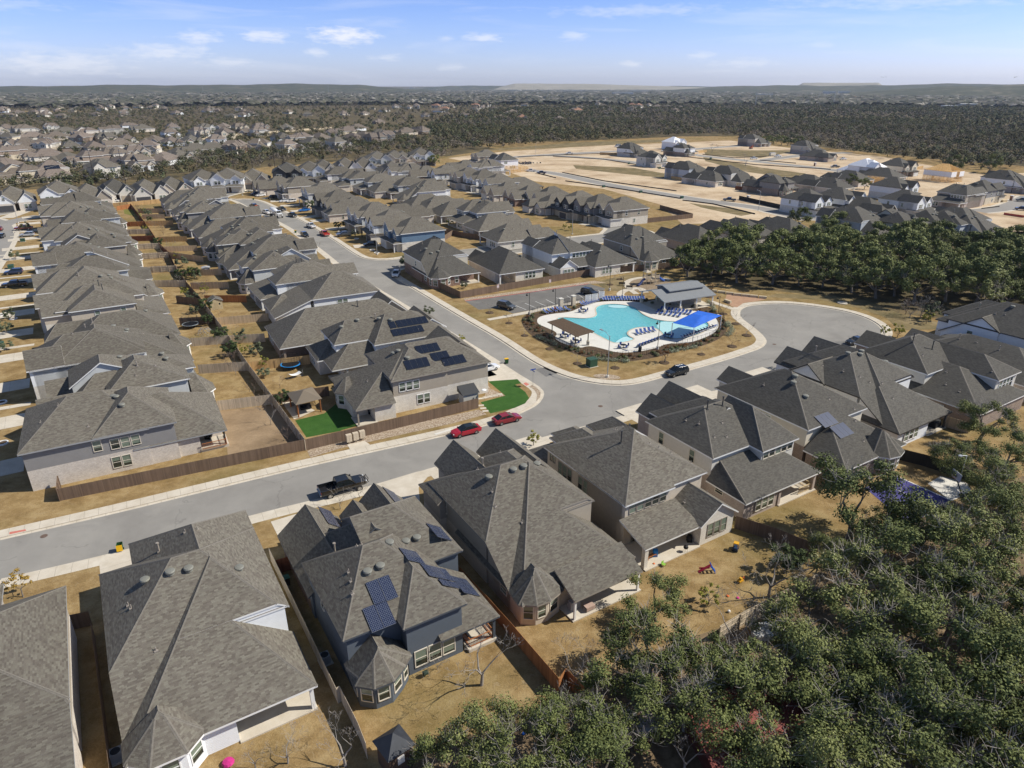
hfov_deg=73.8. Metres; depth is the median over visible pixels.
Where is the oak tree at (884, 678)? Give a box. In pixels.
[779,625,901,705]
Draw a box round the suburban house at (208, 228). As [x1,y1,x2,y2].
[192,217,235,244]
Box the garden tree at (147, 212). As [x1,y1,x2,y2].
[142,209,151,213]
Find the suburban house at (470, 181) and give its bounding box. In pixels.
[461,169,494,191]
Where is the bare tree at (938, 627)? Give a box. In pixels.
[901,592,981,660]
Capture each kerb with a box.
[0,199,883,537]
[467,284,583,300]
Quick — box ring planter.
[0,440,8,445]
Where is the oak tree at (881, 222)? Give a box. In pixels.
[874,221,890,231]
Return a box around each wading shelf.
[609,305,626,307]
[616,337,631,342]
[657,321,706,337]
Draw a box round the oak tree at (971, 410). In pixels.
[955,395,1021,441]
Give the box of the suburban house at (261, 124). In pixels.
[250,122,269,130]
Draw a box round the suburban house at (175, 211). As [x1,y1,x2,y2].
[170,198,229,220]
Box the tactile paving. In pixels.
[9,529,25,533]
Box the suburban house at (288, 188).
[274,176,315,199]
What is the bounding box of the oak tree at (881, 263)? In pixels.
[869,256,895,285]
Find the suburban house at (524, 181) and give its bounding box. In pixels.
[512,177,543,188]
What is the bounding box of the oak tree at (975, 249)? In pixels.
[964,241,1008,269]
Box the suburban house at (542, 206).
[521,193,565,215]
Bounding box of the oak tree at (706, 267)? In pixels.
[701,255,725,277]
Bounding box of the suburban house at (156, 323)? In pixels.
[44,309,180,342]
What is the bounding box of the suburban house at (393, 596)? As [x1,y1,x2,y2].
[277,483,499,708]
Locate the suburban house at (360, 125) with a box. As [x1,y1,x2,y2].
[349,124,367,130]
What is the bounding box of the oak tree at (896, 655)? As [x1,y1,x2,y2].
[825,631,983,736]
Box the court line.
[897,476,950,500]
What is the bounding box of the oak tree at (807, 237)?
[790,231,817,256]
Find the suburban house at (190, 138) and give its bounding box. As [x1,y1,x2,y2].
[180,135,202,144]
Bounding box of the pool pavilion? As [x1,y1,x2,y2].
[639,280,715,313]
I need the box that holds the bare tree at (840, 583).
[815,570,868,623]
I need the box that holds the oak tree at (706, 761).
[685,675,854,767]
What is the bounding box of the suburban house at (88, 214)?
[46,207,126,228]
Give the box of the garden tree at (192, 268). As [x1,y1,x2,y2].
[186,267,200,276]
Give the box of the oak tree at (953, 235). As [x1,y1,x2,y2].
[940,233,963,246]
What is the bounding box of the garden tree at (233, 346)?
[219,340,237,356]
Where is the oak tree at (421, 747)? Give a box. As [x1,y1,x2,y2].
[401,715,482,767]
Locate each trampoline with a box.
[181,314,198,326]
[279,352,300,370]
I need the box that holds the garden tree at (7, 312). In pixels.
[2,307,14,318]
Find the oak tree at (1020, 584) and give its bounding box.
[996,564,1023,626]
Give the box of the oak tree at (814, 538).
[804,529,856,572]
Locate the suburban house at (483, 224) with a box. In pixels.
[462,212,531,234]
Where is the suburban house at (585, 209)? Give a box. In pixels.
[571,194,613,223]
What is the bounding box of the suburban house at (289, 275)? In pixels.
[247,257,357,310]
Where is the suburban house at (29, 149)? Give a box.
[15,144,35,151]
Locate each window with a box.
[91,440,102,451]
[109,438,120,449]
[111,456,122,468]
[119,436,130,447]
[121,454,132,465]
[130,433,141,445]
[160,759,181,767]
[189,739,204,765]
[338,395,344,404]
[360,689,373,702]
[377,685,390,701]
[393,674,401,693]
[397,754,404,765]
[399,382,405,391]
[403,665,407,680]
[406,380,412,390]
[413,379,419,389]
[414,647,428,667]
[417,394,423,404]
[424,392,430,402]
[428,641,441,661]
[433,280,437,285]
[442,638,455,655]
[500,584,506,596]
[523,607,533,619]
[537,604,546,618]
[549,597,557,613]
[558,460,562,474]
[562,464,566,478]
[567,467,571,482]
[578,475,582,489]
[582,479,587,493]
[629,504,636,514]
[636,500,644,511]
[644,498,651,508]
[652,495,658,505]
[658,431,663,444]
[659,492,666,502]
[688,448,694,463]
[706,522,713,537]
[713,519,720,534]
[714,487,722,495]
[719,516,727,531]
[754,499,761,511]
[761,496,768,508]
[762,451,768,459]
[767,493,774,506]
[768,448,775,456]
[774,446,781,454]
[781,444,786,452]
[787,442,792,449]
[886,458,895,469]
[903,431,909,441]
[908,429,914,439]
[913,427,918,437]
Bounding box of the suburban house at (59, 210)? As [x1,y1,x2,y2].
[37,201,121,226]
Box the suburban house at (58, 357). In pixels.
[22,324,193,398]
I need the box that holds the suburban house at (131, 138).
[118,134,138,142]
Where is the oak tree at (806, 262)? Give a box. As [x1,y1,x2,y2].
[788,258,818,285]
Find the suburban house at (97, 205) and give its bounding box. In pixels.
[79,201,117,213]
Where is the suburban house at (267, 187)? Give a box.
[251,176,285,195]
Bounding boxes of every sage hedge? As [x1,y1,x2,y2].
[534,334,557,344]
[595,356,629,362]
[666,345,696,352]
[706,299,717,310]
[724,320,735,335]
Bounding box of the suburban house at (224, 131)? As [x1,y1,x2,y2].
[214,127,235,138]
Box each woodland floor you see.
[2,136,493,185]
[410,476,1023,767]
[684,232,1023,317]
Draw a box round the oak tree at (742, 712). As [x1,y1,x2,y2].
[723,666,834,767]
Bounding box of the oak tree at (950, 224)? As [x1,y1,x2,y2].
[929,219,965,239]
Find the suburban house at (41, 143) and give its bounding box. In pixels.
[31,137,60,149]
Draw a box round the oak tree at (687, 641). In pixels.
[597,600,711,698]
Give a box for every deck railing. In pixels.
[202,439,226,448]
[463,623,492,646]
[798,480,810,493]
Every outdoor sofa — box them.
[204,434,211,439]
[299,403,311,409]
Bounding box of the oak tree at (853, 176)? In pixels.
[846,173,858,184]
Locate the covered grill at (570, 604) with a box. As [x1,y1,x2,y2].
[567,599,580,610]
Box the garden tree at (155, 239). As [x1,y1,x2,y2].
[152,237,162,243]
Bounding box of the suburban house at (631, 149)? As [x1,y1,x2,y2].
[616,142,647,157]
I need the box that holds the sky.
[0,0,1023,86]
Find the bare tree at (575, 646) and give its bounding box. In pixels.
[552,630,604,676]
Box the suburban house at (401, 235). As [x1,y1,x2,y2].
[379,216,445,252]
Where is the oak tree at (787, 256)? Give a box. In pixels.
[770,250,801,274]
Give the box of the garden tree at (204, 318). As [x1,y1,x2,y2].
[200,313,212,323]
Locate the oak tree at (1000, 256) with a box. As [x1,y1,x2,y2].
[991,247,1023,288]
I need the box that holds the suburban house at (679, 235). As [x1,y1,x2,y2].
[655,223,722,248]
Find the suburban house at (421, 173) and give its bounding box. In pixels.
[406,165,434,178]
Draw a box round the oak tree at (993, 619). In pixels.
[950,592,1023,706]
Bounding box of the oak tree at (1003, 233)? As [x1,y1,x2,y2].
[978,227,1020,249]
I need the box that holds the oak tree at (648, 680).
[616,637,729,728]
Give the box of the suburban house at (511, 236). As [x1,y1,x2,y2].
[478,222,554,249]
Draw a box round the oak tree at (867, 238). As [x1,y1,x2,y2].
[854,234,892,264]
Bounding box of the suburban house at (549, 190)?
[524,186,569,199]
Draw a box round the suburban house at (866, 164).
[836,158,886,171]
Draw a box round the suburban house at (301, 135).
[285,132,313,140]
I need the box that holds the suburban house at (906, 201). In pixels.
[877,189,935,213]
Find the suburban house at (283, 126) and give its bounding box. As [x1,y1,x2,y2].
[276,124,292,130]
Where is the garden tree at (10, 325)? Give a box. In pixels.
[0,321,13,332]
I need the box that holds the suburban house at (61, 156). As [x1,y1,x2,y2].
[47,151,76,161]
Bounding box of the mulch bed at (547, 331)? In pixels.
[521,299,726,361]
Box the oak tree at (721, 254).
[713,241,766,282]
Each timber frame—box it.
[505,165,527,172]
[868,176,884,183]
[922,163,964,182]
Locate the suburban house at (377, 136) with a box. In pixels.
[362,131,386,142]
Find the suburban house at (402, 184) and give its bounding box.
[386,175,436,199]
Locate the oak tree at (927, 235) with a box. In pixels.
[919,232,940,254]
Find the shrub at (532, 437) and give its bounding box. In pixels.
[526,430,539,444]
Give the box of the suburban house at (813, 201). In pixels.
[779,188,835,216]
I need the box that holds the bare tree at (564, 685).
[540,679,600,742]
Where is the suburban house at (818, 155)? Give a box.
[799,149,837,161]
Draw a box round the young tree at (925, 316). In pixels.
[922,311,935,322]
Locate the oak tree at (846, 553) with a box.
[806,530,930,630]
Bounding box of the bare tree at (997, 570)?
[953,546,1022,598]
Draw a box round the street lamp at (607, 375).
[599,329,609,377]
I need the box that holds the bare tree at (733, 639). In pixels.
[701,581,774,649]
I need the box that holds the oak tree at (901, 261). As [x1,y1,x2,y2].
[892,254,933,280]
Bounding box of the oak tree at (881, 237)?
[871,234,884,244]
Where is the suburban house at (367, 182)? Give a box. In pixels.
[352,171,404,195]
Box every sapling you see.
[327,487,353,508]
[544,337,554,350]
[571,352,584,364]
[610,358,619,369]
[659,344,670,364]
[727,333,739,347]
[739,322,754,336]
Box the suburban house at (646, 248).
[602,223,678,270]
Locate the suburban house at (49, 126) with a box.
[42,123,59,130]
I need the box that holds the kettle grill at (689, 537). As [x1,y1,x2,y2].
[686,534,692,542]
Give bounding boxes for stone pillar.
[558,297,563,308]
[571,295,575,305]
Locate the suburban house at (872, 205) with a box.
[831,196,896,213]
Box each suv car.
[3,267,23,274]
[19,231,34,236]
[266,194,276,198]
[286,198,296,202]
[300,231,308,236]
[363,240,377,246]
[392,269,399,277]
[496,299,515,310]
[580,286,598,294]
[664,363,688,377]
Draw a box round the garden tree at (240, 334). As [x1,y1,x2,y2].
[234,328,245,340]
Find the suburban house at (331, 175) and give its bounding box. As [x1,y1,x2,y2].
[315,165,363,185]
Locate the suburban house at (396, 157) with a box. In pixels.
[385,150,407,163]
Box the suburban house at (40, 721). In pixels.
[0,583,82,767]
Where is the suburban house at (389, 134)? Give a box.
[380,130,394,139]
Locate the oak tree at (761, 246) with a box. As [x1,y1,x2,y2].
[749,243,784,273]
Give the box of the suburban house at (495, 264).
[468,246,544,283]
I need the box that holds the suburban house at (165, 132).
[159,128,182,138]
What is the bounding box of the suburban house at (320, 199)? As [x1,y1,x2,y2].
[310,189,353,217]
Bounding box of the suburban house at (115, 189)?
[97,178,131,201]
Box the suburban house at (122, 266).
[46,249,152,280]
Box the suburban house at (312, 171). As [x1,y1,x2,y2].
[298,161,325,182]
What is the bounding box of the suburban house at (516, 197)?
[502,185,542,206]
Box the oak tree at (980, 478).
[969,462,1023,518]
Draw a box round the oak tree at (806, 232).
[788,228,821,247]
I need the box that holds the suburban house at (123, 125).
[117,122,137,130]
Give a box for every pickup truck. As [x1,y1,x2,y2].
[1,279,28,287]
[13,224,33,230]
[261,209,270,214]
[276,206,286,210]
[287,212,296,216]
[306,222,315,227]
[316,473,368,498]
[319,230,329,235]
[336,230,351,236]
[723,197,735,201]
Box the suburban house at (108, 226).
[82,220,128,234]
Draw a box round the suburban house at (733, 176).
[705,165,756,186]
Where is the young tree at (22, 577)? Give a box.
[0,567,32,596]
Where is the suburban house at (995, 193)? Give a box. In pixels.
[969,179,1006,204]
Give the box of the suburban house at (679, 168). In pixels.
[664,161,705,178]
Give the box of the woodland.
[427,102,1023,167]
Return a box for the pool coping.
[556,304,709,342]
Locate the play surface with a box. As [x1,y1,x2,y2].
[629,278,670,290]
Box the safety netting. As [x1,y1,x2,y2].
[1004,213,1023,217]
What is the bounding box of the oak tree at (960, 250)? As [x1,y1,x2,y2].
[950,247,967,257]
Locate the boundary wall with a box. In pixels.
[200,127,331,138]
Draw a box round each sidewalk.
[0,198,541,536]
[0,218,18,268]
[0,267,892,587]
[229,190,401,259]
[454,189,654,253]
[488,301,579,319]
[521,170,800,220]
[532,169,778,209]
[616,287,647,295]
[624,277,671,293]
[698,154,831,168]
[699,156,834,171]
[713,301,735,309]
[969,195,1018,208]
[990,209,1020,212]
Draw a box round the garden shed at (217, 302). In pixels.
[207,295,222,310]
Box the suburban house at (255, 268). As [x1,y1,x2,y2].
[235,246,330,293]
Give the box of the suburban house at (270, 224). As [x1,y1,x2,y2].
[199,216,282,255]
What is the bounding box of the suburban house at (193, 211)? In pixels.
[176,199,222,229]
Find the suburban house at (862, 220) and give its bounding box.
[815,206,891,238]
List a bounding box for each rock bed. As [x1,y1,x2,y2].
[308,410,484,456]
[463,281,604,300]
[482,386,504,398]
[529,385,540,400]
[593,374,619,378]
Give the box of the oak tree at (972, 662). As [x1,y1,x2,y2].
[952,651,1023,758]
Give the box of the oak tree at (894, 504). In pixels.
[877,494,966,551]
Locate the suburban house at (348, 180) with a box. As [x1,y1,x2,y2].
[331,169,378,191]
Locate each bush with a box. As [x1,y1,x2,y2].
[19,221,30,227]
[190,270,201,278]
[198,298,212,311]
[248,342,262,354]
[258,355,268,365]
[275,424,294,440]
[423,305,434,313]
[428,653,449,670]
[898,298,917,313]
[900,298,923,317]
[907,296,934,316]
[921,301,941,316]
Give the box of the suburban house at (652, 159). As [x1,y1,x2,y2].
[636,150,667,167]
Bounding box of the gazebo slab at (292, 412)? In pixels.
[283,402,313,418]
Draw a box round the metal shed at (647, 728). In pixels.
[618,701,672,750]
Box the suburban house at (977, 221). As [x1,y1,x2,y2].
[935,206,1001,240]
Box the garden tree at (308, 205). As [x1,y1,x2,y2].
[304,200,313,209]
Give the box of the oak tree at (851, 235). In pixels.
[827,228,863,257]
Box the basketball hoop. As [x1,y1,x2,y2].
[952,468,964,496]
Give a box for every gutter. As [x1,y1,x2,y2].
[0,205,543,539]
[1,271,883,579]
[241,199,399,259]
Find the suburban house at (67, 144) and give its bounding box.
[61,140,82,151]
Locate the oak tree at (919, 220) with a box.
[909,217,943,237]
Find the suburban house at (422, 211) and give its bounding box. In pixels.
[388,203,434,222]
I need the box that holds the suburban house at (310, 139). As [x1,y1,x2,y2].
[299,137,323,147]
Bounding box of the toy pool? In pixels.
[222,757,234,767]
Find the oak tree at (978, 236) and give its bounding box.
[954,231,997,251]
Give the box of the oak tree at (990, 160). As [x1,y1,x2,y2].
[980,153,1003,169]
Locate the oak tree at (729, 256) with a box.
[712,253,735,273]
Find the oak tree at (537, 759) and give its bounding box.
[480,698,578,767]
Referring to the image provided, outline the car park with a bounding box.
[466,284,604,312]
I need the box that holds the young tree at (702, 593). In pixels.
[698,583,719,604]
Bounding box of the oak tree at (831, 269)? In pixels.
[810,254,842,286]
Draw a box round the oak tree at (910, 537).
[848,518,976,603]
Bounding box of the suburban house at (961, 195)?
[931,183,987,207]
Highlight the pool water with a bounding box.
[559,305,707,341]
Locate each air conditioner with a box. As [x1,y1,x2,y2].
[109,745,122,766]
[317,650,333,668]
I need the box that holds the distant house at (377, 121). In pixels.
[371,118,384,123]
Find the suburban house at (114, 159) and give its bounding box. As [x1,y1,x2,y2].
[109,156,122,167]
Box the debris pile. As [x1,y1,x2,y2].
[518,161,540,164]
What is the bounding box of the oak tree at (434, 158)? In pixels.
[427,154,439,165]
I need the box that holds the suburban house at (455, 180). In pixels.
[446,167,476,188]
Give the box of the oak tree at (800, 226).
[789,224,809,236]
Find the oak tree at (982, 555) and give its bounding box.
[951,527,1023,611]
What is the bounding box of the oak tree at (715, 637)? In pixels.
[698,628,788,718]
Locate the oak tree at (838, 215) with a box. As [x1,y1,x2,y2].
[817,210,851,231]
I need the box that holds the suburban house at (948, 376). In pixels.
[854,330,1023,429]
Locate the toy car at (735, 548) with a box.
[732,541,738,551]
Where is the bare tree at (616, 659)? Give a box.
[588,625,656,694]
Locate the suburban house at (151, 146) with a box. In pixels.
[137,140,162,153]
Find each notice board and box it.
[585,294,590,300]
[592,293,597,300]
[598,291,604,298]
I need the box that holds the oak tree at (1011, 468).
[939,447,1023,489]
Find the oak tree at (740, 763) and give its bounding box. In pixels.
[720,728,802,767]
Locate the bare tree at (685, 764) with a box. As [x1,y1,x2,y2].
[654,716,725,767]
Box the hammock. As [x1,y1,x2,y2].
[287,370,302,378]
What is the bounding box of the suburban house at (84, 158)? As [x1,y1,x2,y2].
[64,149,110,166]
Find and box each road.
[0,189,880,579]
[0,215,40,227]
[0,219,13,257]
[514,151,616,157]
[524,169,801,219]
[554,155,635,162]
[695,145,738,149]
[695,154,841,171]
[753,152,849,161]
[764,210,815,219]
[972,196,1023,212]
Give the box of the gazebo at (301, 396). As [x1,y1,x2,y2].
[287,387,321,416]
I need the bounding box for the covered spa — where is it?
[928,419,940,428]
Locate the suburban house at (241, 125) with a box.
[229,122,249,131]
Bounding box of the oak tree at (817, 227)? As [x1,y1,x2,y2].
[799,224,821,230]
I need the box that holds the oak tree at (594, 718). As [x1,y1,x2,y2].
[528,685,627,764]
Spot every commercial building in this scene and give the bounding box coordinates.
[612,92,632,93]
[955,104,975,106]
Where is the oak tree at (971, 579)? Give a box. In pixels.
[894,558,1023,659]
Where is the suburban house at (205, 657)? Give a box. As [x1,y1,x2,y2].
[99,510,317,767]
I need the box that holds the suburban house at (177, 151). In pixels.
[167,148,192,158]
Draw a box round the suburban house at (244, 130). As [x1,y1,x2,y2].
[238,127,249,135]
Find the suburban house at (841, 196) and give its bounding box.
[820,187,866,204]
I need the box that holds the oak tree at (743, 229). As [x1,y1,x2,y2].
[712,220,760,248]
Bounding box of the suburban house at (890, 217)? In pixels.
[876,208,928,235]
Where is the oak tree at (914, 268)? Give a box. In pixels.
[882,258,918,295]
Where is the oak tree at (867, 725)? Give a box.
[830,694,1001,767]
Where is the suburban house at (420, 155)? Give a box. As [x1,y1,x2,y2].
[408,147,435,165]
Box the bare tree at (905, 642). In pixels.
[882,640,933,698]
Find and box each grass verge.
[479,139,665,151]
[573,165,664,177]
[691,203,750,215]
[703,149,789,157]
[703,157,805,177]
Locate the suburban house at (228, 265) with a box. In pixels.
[215,233,317,279]
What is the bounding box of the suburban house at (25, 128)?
[11,124,45,133]
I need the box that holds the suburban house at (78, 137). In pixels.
[67,132,94,143]
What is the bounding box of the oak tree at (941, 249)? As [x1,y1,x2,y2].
[936,247,966,281]
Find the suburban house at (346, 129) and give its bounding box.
[334,126,356,133]
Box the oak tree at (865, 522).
[847,502,926,549]
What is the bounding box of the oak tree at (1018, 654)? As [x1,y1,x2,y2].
[987,621,1023,727]
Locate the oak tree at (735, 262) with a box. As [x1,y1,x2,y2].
[729,248,761,276]
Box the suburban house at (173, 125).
[165,122,180,129]
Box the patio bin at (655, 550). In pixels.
[652,548,657,556]
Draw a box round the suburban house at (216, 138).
[202,134,226,144]
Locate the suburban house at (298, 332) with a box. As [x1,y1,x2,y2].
[264,290,406,357]
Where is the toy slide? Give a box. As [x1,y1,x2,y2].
[698,563,715,573]
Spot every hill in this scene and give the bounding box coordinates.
[0,83,438,92]
[408,85,723,89]
[493,83,704,89]
[661,83,1021,91]
[800,83,880,85]
[842,84,1023,95]
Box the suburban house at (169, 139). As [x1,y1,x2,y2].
[159,136,184,145]
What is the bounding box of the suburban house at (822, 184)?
[797,176,855,192]
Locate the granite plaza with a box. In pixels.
[726,294,763,306]
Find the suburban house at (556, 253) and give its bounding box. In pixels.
[521,230,592,274]
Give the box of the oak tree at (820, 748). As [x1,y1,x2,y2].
[743,700,875,767]
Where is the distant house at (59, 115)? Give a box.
[53,113,68,117]
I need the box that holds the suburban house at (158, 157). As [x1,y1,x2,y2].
[150,151,179,164]
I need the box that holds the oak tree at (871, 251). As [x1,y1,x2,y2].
[838,245,883,285]
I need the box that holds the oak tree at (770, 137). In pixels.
[767,135,775,143]
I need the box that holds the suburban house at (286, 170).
[271,162,302,178]
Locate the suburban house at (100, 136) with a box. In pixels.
[93,132,117,143]
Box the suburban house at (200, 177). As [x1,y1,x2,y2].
[182,168,226,189]
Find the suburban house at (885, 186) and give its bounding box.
[868,176,921,197]
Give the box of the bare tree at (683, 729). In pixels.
[642,655,739,731]
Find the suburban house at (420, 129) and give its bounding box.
[411,126,429,133]
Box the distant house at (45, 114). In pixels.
[37,112,49,116]
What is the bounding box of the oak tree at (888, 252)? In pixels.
[856,241,898,263]
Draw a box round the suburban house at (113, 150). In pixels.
[99,146,129,157]
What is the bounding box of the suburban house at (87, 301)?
[33,279,170,332]
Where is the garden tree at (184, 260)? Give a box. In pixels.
[174,255,188,267]
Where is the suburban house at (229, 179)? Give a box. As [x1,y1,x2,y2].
[209,168,245,192]
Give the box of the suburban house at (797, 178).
[786,174,821,189]
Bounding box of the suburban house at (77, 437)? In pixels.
[17,387,228,490]
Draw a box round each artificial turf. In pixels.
[295,404,356,436]
[481,379,528,412]
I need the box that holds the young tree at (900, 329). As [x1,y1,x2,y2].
[893,323,905,336]
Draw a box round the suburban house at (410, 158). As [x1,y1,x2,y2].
[399,151,416,162]
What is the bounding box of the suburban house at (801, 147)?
[790,140,825,153]
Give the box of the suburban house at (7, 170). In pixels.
[0,163,39,184]
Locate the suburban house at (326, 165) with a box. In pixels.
[316,159,334,170]
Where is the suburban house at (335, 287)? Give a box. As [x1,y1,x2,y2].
[262,270,379,322]
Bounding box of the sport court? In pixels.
[868,478,949,517]
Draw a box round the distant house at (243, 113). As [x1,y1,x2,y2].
[235,112,247,116]
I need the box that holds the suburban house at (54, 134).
[37,131,69,139]
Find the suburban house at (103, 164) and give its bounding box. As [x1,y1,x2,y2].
[79,158,120,178]
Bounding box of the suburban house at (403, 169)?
[387,163,421,175]
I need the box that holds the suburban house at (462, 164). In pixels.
[445,160,472,169]
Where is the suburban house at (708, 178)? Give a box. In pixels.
[681,170,727,186]
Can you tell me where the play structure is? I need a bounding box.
[637,270,664,285]
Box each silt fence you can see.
[520,153,599,156]
[553,156,664,168]
[562,172,676,190]
[565,180,680,198]
[682,200,754,213]
[687,156,830,169]
[703,154,768,157]
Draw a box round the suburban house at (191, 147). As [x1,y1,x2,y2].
[175,143,203,153]
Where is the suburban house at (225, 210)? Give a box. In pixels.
[181,202,261,237]
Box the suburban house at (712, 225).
[699,216,772,242]
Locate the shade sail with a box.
[671,311,721,336]
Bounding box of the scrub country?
[5,87,1023,165]
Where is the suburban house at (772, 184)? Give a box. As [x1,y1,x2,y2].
[742,173,798,196]
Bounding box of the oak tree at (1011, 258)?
[989,253,1019,265]
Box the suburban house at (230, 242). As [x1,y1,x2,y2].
[205,226,286,260]
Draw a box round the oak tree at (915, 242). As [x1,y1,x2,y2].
[882,227,928,261]
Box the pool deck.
[537,301,718,352]
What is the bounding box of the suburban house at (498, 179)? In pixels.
[475,173,519,193]
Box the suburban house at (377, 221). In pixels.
[360,209,410,242]
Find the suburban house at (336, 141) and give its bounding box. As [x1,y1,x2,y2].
[321,137,354,150]
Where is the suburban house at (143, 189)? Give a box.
[128,178,168,201]
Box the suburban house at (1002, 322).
[935,300,1023,348]
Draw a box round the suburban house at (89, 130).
[70,127,99,134]
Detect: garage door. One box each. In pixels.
[0,205,13,211]
[121,196,130,201]
[137,196,150,200]
[245,184,251,188]
[381,239,385,247]
[426,162,434,165]
[559,212,565,218]
[571,213,576,219]
[602,219,609,226]
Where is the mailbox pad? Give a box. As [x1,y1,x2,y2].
[347,441,369,449]
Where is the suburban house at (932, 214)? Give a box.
[909,208,967,243]
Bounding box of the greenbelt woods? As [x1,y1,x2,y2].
[0,132,451,188]
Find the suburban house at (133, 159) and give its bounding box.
[117,154,155,171]
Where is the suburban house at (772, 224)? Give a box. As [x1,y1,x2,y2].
[749,216,808,239]
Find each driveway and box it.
[0,210,32,217]
[0,255,30,261]
[0,266,34,272]
[0,275,30,278]
[0,278,31,285]
[0,292,35,300]
[0,304,33,308]
[0,308,34,317]
[0,328,32,338]
[0,343,34,349]
[0,352,22,362]
[0,378,29,392]
[0,402,30,409]
[0,413,24,429]
[0,456,23,475]
[2,245,38,250]
[8,236,38,241]
[13,229,37,232]
[18,222,40,225]
[22,215,39,218]
[99,549,131,573]
[271,514,295,534]
[298,215,320,218]
[310,219,325,221]
[325,226,344,229]
[345,468,432,500]
[353,243,379,247]
[426,467,438,478]
[488,362,518,380]
[516,434,548,449]
[580,222,597,225]
[616,403,641,422]
[686,385,716,398]
[745,367,770,375]
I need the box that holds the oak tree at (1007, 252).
[1001,247,1023,280]
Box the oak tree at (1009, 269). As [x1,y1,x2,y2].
[961,260,1016,296]
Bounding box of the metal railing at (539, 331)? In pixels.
[528,291,724,357]
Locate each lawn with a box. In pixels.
[124,209,141,217]
[597,275,641,292]
[767,294,937,329]
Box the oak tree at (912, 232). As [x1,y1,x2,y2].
[885,227,933,258]
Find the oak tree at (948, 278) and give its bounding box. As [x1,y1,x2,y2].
[941,257,978,293]
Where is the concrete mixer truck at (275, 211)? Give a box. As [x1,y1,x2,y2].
[269,207,282,217]
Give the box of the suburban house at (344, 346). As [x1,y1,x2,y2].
[306,305,449,380]
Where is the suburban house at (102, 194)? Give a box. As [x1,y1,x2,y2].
[77,183,112,202]
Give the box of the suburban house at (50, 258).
[30,241,142,273]
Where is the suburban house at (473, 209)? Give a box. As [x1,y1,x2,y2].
[447,199,514,230]
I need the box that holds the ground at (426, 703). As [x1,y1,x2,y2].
[0,111,1023,767]
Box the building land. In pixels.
[450,140,1023,233]
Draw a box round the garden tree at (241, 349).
[239,344,247,353]
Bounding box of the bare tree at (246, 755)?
[239,740,271,767]
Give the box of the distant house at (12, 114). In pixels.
[0,113,17,116]
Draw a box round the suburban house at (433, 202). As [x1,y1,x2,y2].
[420,195,469,208]
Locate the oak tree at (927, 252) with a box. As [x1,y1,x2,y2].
[921,245,958,259]
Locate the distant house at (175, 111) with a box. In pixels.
[170,110,183,114]
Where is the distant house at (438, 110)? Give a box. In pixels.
[432,108,442,111]
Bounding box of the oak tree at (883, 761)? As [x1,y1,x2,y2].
[783,714,914,767]
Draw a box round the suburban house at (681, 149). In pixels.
[663,142,697,156]
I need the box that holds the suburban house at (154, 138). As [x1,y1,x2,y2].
[139,135,163,141]
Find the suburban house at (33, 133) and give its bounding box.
[18,131,40,139]
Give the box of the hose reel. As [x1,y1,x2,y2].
[421,666,429,678]
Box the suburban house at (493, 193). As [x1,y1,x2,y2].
[480,181,522,201]
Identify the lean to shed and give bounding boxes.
[457,382,479,401]
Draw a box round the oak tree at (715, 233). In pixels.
[698,227,724,250]
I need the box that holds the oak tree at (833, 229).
[823,224,856,251]
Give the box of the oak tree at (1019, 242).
[997,235,1023,250]
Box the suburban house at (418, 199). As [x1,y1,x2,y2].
[398,193,454,205]
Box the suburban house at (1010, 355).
[904,328,1023,401]
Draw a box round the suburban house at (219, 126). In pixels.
[215,123,230,129]
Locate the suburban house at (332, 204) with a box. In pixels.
[324,196,370,209]
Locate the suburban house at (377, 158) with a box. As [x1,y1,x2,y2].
[364,151,390,166]
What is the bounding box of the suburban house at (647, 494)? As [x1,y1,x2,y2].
[529,416,738,571]
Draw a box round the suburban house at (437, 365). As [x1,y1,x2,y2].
[330,326,490,426]
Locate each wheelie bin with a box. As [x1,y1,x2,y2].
[116,542,123,551]
[283,574,289,585]
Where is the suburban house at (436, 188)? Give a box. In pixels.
[391,180,449,203]
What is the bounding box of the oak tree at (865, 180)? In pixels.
[858,177,871,188]
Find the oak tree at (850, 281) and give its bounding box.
[835,258,876,292]
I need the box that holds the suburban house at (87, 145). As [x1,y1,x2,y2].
[80,140,107,150]
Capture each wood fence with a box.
[55,431,340,500]
[56,476,61,500]
[69,611,92,628]
[90,622,111,767]
[112,199,160,206]
[116,204,130,210]
[126,221,144,226]
[127,229,149,233]
[130,203,169,257]
[131,235,153,240]
[137,208,163,212]
[137,243,159,249]
[141,252,168,258]
[142,214,164,218]
[146,220,173,225]
[147,265,176,272]
[152,280,186,286]
[157,236,186,241]
[164,245,197,251]
[169,252,203,261]
[169,254,199,297]
[176,296,200,304]
[179,316,215,325]
[181,269,221,275]
[190,282,228,288]
[190,335,228,345]
[197,362,247,373]
[203,302,247,368]
[204,295,246,301]
[216,313,268,324]
[217,395,271,410]
[229,333,265,342]
[247,355,309,370]
[247,363,305,448]
[269,549,367,758]
[272,386,329,402]
[275,557,290,571]
[340,398,478,441]
[440,262,691,297]
[444,228,485,240]
[445,231,452,239]
[458,566,584,693]
[502,275,514,282]
[547,684,601,711]
[600,152,616,154]
[647,205,692,222]
[671,176,681,180]
[719,574,817,636]
[734,516,816,556]
[739,196,779,208]
[899,449,971,478]
[944,416,968,432]
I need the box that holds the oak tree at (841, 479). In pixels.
[808,451,933,551]
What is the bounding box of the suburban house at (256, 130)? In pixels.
[248,126,268,135]
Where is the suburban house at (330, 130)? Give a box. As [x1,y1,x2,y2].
[323,128,339,136]
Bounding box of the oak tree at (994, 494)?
[941,482,1023,550]
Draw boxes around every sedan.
[298,207,309,211]
[450,422,481,437]
[488,363,499,370]
[491,412,521,425]
[845,335,859,345]

